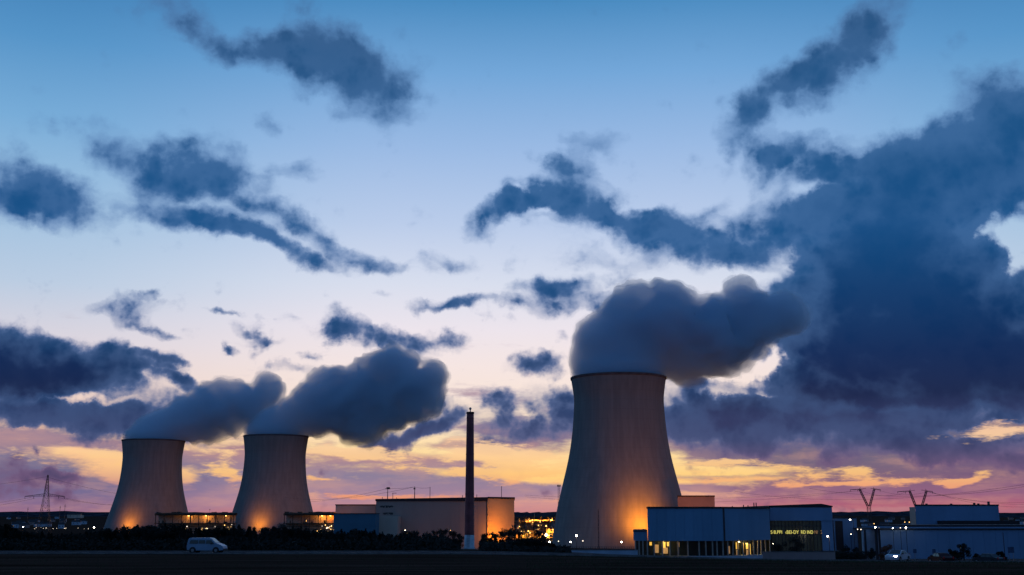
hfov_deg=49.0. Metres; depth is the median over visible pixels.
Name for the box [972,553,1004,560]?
car
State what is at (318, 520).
pipe gallery
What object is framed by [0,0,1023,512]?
sky
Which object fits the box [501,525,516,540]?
bare tree
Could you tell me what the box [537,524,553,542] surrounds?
process unit
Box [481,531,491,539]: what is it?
bare tree
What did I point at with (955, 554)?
bush
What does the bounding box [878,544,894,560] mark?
bush
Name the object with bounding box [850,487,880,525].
pylon
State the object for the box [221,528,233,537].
broadleaf tree
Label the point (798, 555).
wall
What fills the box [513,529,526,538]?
bare tree
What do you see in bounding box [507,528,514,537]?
bare tree
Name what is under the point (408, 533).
bare tree
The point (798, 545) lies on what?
broadleaf tree
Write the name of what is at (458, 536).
bare tree
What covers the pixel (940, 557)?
car
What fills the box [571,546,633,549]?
security fence
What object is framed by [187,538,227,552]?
van
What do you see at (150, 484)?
cooling tower
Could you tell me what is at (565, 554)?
kerb
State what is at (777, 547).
broadleaf tree
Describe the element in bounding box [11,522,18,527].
house
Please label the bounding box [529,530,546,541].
broadleaf tree
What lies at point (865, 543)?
utility post
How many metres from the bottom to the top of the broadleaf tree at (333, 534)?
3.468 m
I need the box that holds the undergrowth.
[0,534,571,552]
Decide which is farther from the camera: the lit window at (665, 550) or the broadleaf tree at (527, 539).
the lit window at (665, 550)
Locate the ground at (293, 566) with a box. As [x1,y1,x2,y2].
[0,515,1023,574]
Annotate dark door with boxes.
[835,521,843,555]
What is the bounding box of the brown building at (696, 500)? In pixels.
[677,495,714,506]
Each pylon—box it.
[25,475,64,533]
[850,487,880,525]
[897,490,932,506]
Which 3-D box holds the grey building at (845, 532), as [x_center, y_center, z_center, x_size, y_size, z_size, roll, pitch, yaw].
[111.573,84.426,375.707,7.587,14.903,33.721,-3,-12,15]
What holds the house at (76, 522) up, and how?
on the ground at (293, 566)
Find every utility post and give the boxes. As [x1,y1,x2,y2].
[861,530,863,553]
[864,529,867,558]
[874,528,878,559]
[878,528,881,559]
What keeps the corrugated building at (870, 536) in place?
on the ground at (293, 566)
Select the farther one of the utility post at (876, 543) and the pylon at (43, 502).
the pylon at (43, 502)
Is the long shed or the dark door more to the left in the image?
the dark door
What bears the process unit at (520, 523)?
on the ground at (293, 566)
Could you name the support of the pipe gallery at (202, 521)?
on the ground at (293, 566)
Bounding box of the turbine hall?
[375,486,514,548]
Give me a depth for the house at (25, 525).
1992.06 m
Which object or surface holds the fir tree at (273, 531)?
on the ground at (293, 566)
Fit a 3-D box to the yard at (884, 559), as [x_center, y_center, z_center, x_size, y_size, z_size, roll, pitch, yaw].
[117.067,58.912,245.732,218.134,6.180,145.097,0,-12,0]
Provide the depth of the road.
143.08 m
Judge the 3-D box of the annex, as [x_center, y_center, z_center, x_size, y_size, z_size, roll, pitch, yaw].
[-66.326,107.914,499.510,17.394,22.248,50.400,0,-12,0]
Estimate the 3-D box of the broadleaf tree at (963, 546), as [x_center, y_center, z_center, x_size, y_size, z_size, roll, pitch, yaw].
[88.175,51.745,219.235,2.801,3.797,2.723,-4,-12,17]
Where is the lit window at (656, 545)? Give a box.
[655,544,658,552]
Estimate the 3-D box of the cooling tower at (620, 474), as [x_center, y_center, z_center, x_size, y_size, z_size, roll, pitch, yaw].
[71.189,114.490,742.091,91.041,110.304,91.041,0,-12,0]
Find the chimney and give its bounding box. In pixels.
[464,407,477,549]
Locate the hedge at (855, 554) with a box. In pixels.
[778,551,866,558]
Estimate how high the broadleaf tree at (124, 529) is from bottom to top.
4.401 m
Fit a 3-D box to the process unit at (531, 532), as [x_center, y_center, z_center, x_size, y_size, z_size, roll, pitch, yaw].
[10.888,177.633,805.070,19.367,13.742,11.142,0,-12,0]
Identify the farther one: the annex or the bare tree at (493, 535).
the annex
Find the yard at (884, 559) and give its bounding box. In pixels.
[572,552,1023,560]
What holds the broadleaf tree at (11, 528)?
on the ground at (293, 566)
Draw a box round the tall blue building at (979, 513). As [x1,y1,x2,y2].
[909,501,1019,523]
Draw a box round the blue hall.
[633,503,770,557]
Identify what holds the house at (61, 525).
on the ground at (293, 566)
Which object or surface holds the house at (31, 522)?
on the ground at (293, 566)
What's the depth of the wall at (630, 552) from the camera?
245.44 m
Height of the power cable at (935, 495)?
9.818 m
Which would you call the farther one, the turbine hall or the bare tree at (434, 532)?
the turbine hall
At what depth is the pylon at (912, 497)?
1081.52 m
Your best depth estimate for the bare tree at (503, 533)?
235.94 m
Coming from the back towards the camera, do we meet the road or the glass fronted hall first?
the glass fronted hall
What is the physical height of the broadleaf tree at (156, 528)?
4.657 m
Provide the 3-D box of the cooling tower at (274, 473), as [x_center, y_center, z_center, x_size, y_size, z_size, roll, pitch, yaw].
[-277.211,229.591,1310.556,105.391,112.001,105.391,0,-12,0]
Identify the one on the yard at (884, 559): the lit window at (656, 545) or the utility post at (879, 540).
the utility post at (879, 540)
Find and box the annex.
[335,504,375,512]
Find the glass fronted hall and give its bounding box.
[749,504,841,558]
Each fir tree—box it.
[244,526,250,536]
[252,527,257,538]
[268,526,276,536]
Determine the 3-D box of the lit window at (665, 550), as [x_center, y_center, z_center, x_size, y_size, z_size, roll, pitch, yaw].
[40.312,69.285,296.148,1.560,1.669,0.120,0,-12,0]
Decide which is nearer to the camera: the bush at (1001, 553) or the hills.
the bush at (1001, 553)
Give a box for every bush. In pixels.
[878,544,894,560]
[948,548,962,560]
[996,551,1007,560]
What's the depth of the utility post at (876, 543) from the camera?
243.66 m
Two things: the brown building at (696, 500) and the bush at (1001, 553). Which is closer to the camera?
the bush at (1001, 553)
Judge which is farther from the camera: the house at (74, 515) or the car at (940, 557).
the house at (74, 515)
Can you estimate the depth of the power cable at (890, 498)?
987.91 m
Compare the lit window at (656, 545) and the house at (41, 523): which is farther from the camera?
the house at (41, 523)
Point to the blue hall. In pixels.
(734, 532)
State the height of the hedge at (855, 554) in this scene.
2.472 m
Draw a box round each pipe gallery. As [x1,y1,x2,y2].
[154,512,236,532]
[284,512,334,532]
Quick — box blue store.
[333,513,379,536]
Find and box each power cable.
[735,485,1018,499]
[810,487,1018,495]
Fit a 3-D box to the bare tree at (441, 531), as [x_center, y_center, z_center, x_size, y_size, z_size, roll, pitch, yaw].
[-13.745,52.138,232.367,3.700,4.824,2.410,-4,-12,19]
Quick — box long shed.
[853,524,1023,558]
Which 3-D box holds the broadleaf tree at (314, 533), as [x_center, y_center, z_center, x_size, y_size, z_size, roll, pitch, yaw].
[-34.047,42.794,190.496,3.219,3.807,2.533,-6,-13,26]
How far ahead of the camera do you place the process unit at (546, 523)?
947.95 m
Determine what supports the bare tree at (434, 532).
on the ground at (293, 566)
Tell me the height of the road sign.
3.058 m
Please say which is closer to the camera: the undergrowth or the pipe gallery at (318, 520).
the undergrowth
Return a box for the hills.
[0,511,1023,517]
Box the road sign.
[1008,547,1013,560]
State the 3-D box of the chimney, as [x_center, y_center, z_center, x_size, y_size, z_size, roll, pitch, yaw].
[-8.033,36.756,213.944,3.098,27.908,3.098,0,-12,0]
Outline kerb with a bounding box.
[0,551,1023,561]
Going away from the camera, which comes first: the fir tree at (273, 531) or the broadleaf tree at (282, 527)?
the fir tree at (273, 531)
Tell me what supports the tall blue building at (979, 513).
on the ground at (293, 566)
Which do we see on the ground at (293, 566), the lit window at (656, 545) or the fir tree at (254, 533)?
the fir tree at (254, 533)
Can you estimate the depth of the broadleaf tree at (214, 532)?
190.73 m
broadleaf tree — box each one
[3,525,17,536]
[119,526,133,538]
[145,524,162,536]
[201,529,219,538]
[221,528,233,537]
[270,523,287,532]
[305,529,318,539]
[327,531,339,541]
[453,538,463,546]
[523,537,535,546]
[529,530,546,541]
[773,541,786,551]
[787,536,805,551]
[957,543,970,560]
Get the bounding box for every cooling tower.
[103,438,187,530]
[232,434,312,533]
[552,372,680,548]
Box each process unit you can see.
[514,515,536,529]
[515,526,536,539]
[526,514,555,529]
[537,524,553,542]
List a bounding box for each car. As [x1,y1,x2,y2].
[885,550,910,560]
[927,553,953,560]
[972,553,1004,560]
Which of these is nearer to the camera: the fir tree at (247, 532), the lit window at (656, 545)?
the fir tree at (247, 532)
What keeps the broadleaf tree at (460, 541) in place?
on the ground at (293, 566)
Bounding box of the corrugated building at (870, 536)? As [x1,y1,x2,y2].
[861,528,879,558]
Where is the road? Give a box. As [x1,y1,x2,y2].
[0,552,592,554]
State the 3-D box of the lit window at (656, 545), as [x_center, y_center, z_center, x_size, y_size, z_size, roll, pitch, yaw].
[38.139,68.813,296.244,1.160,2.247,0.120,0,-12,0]
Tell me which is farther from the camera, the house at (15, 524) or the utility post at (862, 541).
the house at (15, 524)
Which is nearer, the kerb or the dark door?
the kerb
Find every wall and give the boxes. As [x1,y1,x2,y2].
[571,550,637,554]
[763,552,835,558]
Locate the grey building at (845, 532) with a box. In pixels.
[833,517,857,555]
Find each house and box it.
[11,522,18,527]
[19,523,29,527]
[29,520,37,524]
[34,522,44,526]
[58,522,64,528]
[67,513,81,517]
[72,520,81,524]
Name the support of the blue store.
on the ground at (293, 566)
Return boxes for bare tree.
[404,530,413,536]
[431,530,444,535]
[438,528,452,536]
[456,534,463,548]
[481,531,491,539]
[490,531,499,540]
[497,530,507,540]
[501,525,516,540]
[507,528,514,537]
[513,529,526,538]
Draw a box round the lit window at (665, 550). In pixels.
[663,547,667,553]

